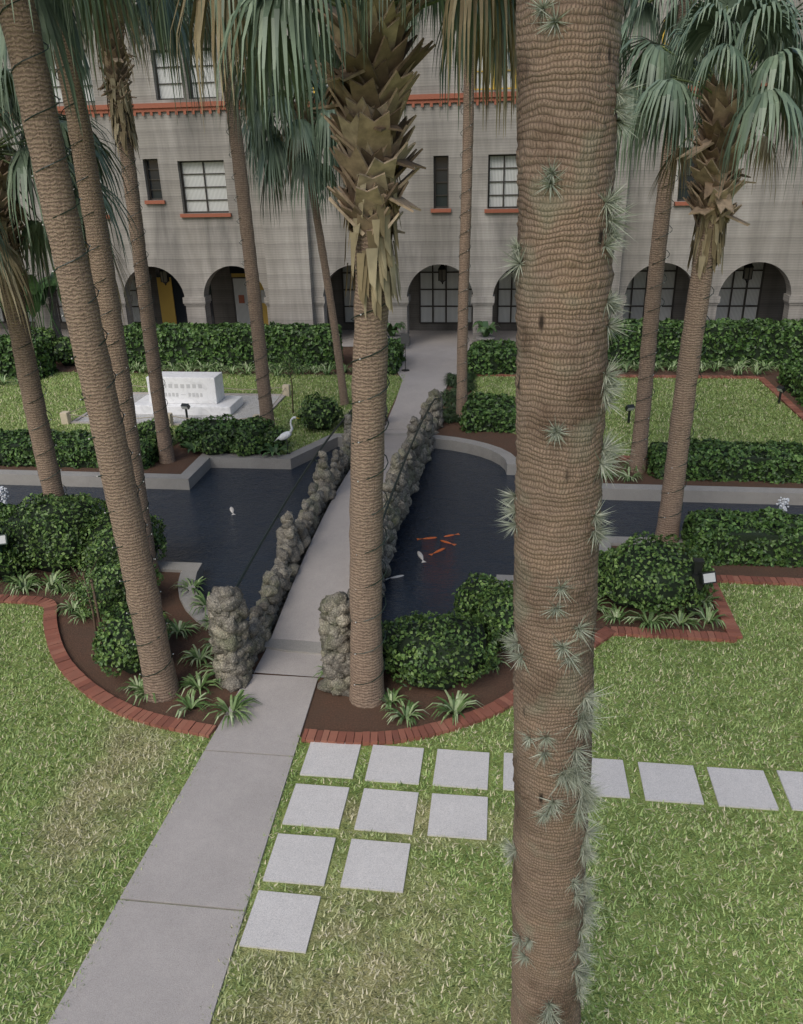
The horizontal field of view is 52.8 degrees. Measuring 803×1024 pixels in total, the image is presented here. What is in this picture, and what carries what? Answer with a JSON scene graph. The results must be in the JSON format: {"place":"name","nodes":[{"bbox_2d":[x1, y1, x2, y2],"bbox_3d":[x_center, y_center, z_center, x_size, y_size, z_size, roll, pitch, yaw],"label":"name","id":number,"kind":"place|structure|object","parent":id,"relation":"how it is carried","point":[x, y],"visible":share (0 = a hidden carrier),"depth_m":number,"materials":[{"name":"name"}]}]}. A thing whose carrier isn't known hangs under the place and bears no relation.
{"place":"outdoors","nodes":[
{"label":"outdoors","id":0,"kind":"place"},
{"bbox_2d":[53,353,308,639],"bbox_3d":[-4.007,-1.267,18.134,1.149,1.830,13.634,2,24,7],"label":"sapling","id":1,"kind":"object","parent":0,"point":[289,376],"depth_m":12.41,"materials":[{"name":"green plant"}]},
{"bbox_2d":[0,370,404,454],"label":"lawn","id":2,"kind":"structure","parent":0,"point":[233,389],"depth_m":25.97,"materials":[{"name":"green plant"}]},
{"bbox_2d":[60,384,290,426],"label":"stone posts","id":3,"kind":"object","parent":2,"relation":"on","point":[65,416],"visible":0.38,"depth_m":23.57,"materials":[{"name":"beige stone"}]},
{"bbox_2d":[70,392,284,424],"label":"pavement","id":4,"kind":"structure","parent":2,"relation":"on","point":[249,407],"depth_m":24.40,"materials":[{"name":"grey concrete"}]},
{"bbox_2d":[134,371,242,415],"bbox_3d":[-6.535,-3.631,24.544,3.100,1.080,1.200,2,24,7],"label":"grave monument","id":5,"kind":"object","parent":4,"relation":"on","point":[200,393],"visible":0.83,"depth_m":24.20,"materials":[{"name":"stone"}]},
{"bbox_2d":[48,346,469,1023],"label":"garden path","id":6,"kind":"structure","parent":0,"point":[156,958],"depth_m":8.66,"materials":[{"name":"concrete"}]},
{"bbox_2d":[254,430,407,676],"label":"footbridge deck","id":7,"kind":"structure","parent":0,"point":[323,570],"depth_m":13.88,"materials":[{"name":"concrete"}]},
{"bbox_2d":[0,578,802,1023],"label":"lawn","id":8,"kind":"structure","parent":0,"point":[454,963],"depth_m":8.74,"materials":[{"name":"green plant"}]},
{"bbox_2d":[239,742,802,953],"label":"stepping stones","id":9,"kind":"object","parent":8,"relation":"on","point":[279,921],"visible":0.94,"depth_m":9.44,"materials":[{"name":"grey concrete"}]},
{"bbox_2d":[0,447,802,633],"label":"pond water","id":10,"kind":"structure","parent":0,"point":[457,492],"depth_m":17.38,"materials":[{"name":"black liquid"}]},
{"bbox_2d":[230,507,459,579],"bbox_3d":[-1.656,0.620,16.534,5.412,0.040,2.340,6,25,17],"label":"koi fish","id":11,"kind":"object","parent":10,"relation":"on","point":[420,555],"visible":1,"depth_m":16.20},
{"bbox_2d":[0,486,789,510],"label":"fountain jets","id":12,"kind":"object","parent":10,"relation":"in","point":[782,504],"visible":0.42,"depth_m":16.66,"materials":[{"name":"white liquid"}]},
{"bbox_2d":[0,347,802,739],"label":"mulch bed","id":13,"kind":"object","parent":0,"point":[328,711],"depth_m":12.85,"materials":[{"name":"soil"}]},
{"bbox_2d":[0,267,61,335],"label":"bird of paradise plant","id":14,"kind":"object","parent":13,"relation":"on","point":[36,305],"visible":0.22,"depth_m":31.62,"materials":[{"name":"green plant"}]},
{"bbox_2d":[206,388,443,696],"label":"bridge rock parapets","id":15,"kind":"object","parent":13,"relation":"on","point":[237,640],"visible":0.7,"depth_m":13.46,"materials":[{"name":"grey stone"}]},
{"bbox_2d":[235,398,438,586],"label":"bridge pipe rails","id":16,"kind":"object","parent":15,"relation":"attached to","point":[287,499],"visible":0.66,"depth_m":15.11,"materials":[{"name":"black metal"}]},
{"bbox_2d":[179,321,499,620],"bbox_3d":[-1.028,-2.814,22.252,9.262,1.178,20.816,2,24,7],"label":"agave and fern plants","id":17,"kind":"object","parent":13,"relation":"on","point":[485,329],"visible":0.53,"depth_m":30.29,"materials":[{"name":"green plant"}]},
{"bbox_2d":[0,326,715,689],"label":"shrub","id":18,"kind":"object","parent":13,"relation":"on","point":[636,598],"visible":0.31,"depth_m":13.08,"materials":[{"name":"green plant"}]},
{"bbox_2d":[0,358,781,728],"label":"border plants","id":19,"kind":"object","parent":13,"relation":"on","point":[454,706],"visible":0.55,"depth_m":13.06,"materials":[{"name":"green plant"}]},
{"bbox_2d":[0,334,785,617],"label":"garden fixtures","id":20,"kind":"object","parent":13,"relation":"on","point":[700,577],"visible":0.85,"depth_m":13.14,"materials":[{"name":"black"}]},
{"bbox_2d":[0,0,802,708],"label":"palm","id":21,"kind":"object","parent":13,"relation":"on","point":[98,366],"depth_m":11.44,"materials":[{"name":"brown plant"}]},
{"bbox_2d":[9,45,675,685],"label":"palm light bulbs","id":22,"kind":"object","parent":21,"relation":"attached to","point":[253,361],"visible":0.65,"depth_m":10.67,"materials":[{"name":"grey"}]},
{"bbox_2d":[0,0,722,684],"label":"string lights","id":23,"kind":"object","parent":21,"relation":"attached to","point":[260,358],"visible":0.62,"depth_m":11.62,"materials":[{"name":"grey metal"}]},
{"bbox_2d":[0,0,755,249],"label":"palm leaf bases","id":24,"kind":"object","parent":21,"relation":"attached to","point":[371,94],"visible":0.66,"depth_m":8.38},
{"bbox_2d":[0,0,802,349],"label":"dead palm fronds","id":25,"kind":"object","parent":21,"relation":"attached to","point":[380,250],"visible":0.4,"depth_m":8.89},
{"bbox_2d":[0,0,802,220],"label":"palm petioles","id":26,"kind":"object","parent":21,"relation":"on","point":[432,2],"visible":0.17,"depth_m":12.48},
{"bbox_2d":[0,0,802,347],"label":"museum building","id":27,"kind":"structure","parent":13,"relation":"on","point":[188,204],"depth_m":30.29,"materials":[{"name":"concrete"}]},
{"bbox_2d":[159,263,753,284],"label":"arcade lanterns","id":28,"kind":"object","parent":27,"relation":"attached to","point":[442,274],"visible":0.78,"depth_m":31.85,"materials":[{"name":"black metal"}]},
{"bbox_2d":[0,317,802,567],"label":"hedges","id":29,"kind":"object","parent":13,"relation":"on","point":[744,536],"visible":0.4,"depth_m":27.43,"materials":[{"name":"green plant"}]},
{"bbox_2d":[0,374,802,745],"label":"brick edging","id":30,"kind":"object","parent":13,"relation":"on","point":[122,708],"visible":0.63,"depth_m":11.97,"materials":[{"name":"red brick"}]},
{"bbox_2d":[341,372,478,425],"bbox_3d":[1.173,-3.297,24.491,3.611,0.172,7.348,15,29,32],"label":"shrub","id":31,"kind":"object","parent":13,"relation":"on","point":[449,415],"visible":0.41,"depth_m":25.14,"materials":[{"name":"plant"}]},
{"bbox_2d":[388,334,495,340],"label":"entrance planter urns","id":32,"kind":"object","parent":13,"relation":"on","point":[478,337],"visible":0.18,"depth_m":30.79,"materials":[{"name":"stone"}]},
{"bbox_2d":[510,0,623,1023],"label":"palm trunk","id":33,"kind":"object","parent":13,"relation":"on","point":[566,105],"visible":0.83,"depth_m":3.91,"materials":[{"name":"brown plant"}]},
{"bbox_2d":[494,0,645,1023],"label":"air plants","id":34,"kind":"object","parent":33,"relation":"attached to","point":[587,800],"visible":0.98,"depth_m":4.32,"materials":[{"name":"plant"}]},
{"bbox_2d":[472,374,802,455],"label":"lawn","id":35,"kind":"structure","parent":0,"point":[704,415],"depth_m":23.24,"materials":[{"name":"green plant"}]},
{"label":"pond liner walls","id":36,"kind":"object","parent":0,"visible":0},
{"bbox_2d":[0,433,802,653],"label":"pond rim coping","id":37,"kind":"object","parent":36,"relation":"on","point":[194,472],"visible":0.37,"depth_m":19.32,"materials":[{"name":"concrete"}]},
{"bbox_2d":[274,416,300,452],"bbox_3d":[-2.893,-1.946,20.493,0.760,0.996,0.170,2,24,7],"label":"great egret","id":38,"kind":"object","parent":37,"relation":"on","point":[286,435],"visible":1,"depth_m":20.43,"materials":[{"name":"white"}]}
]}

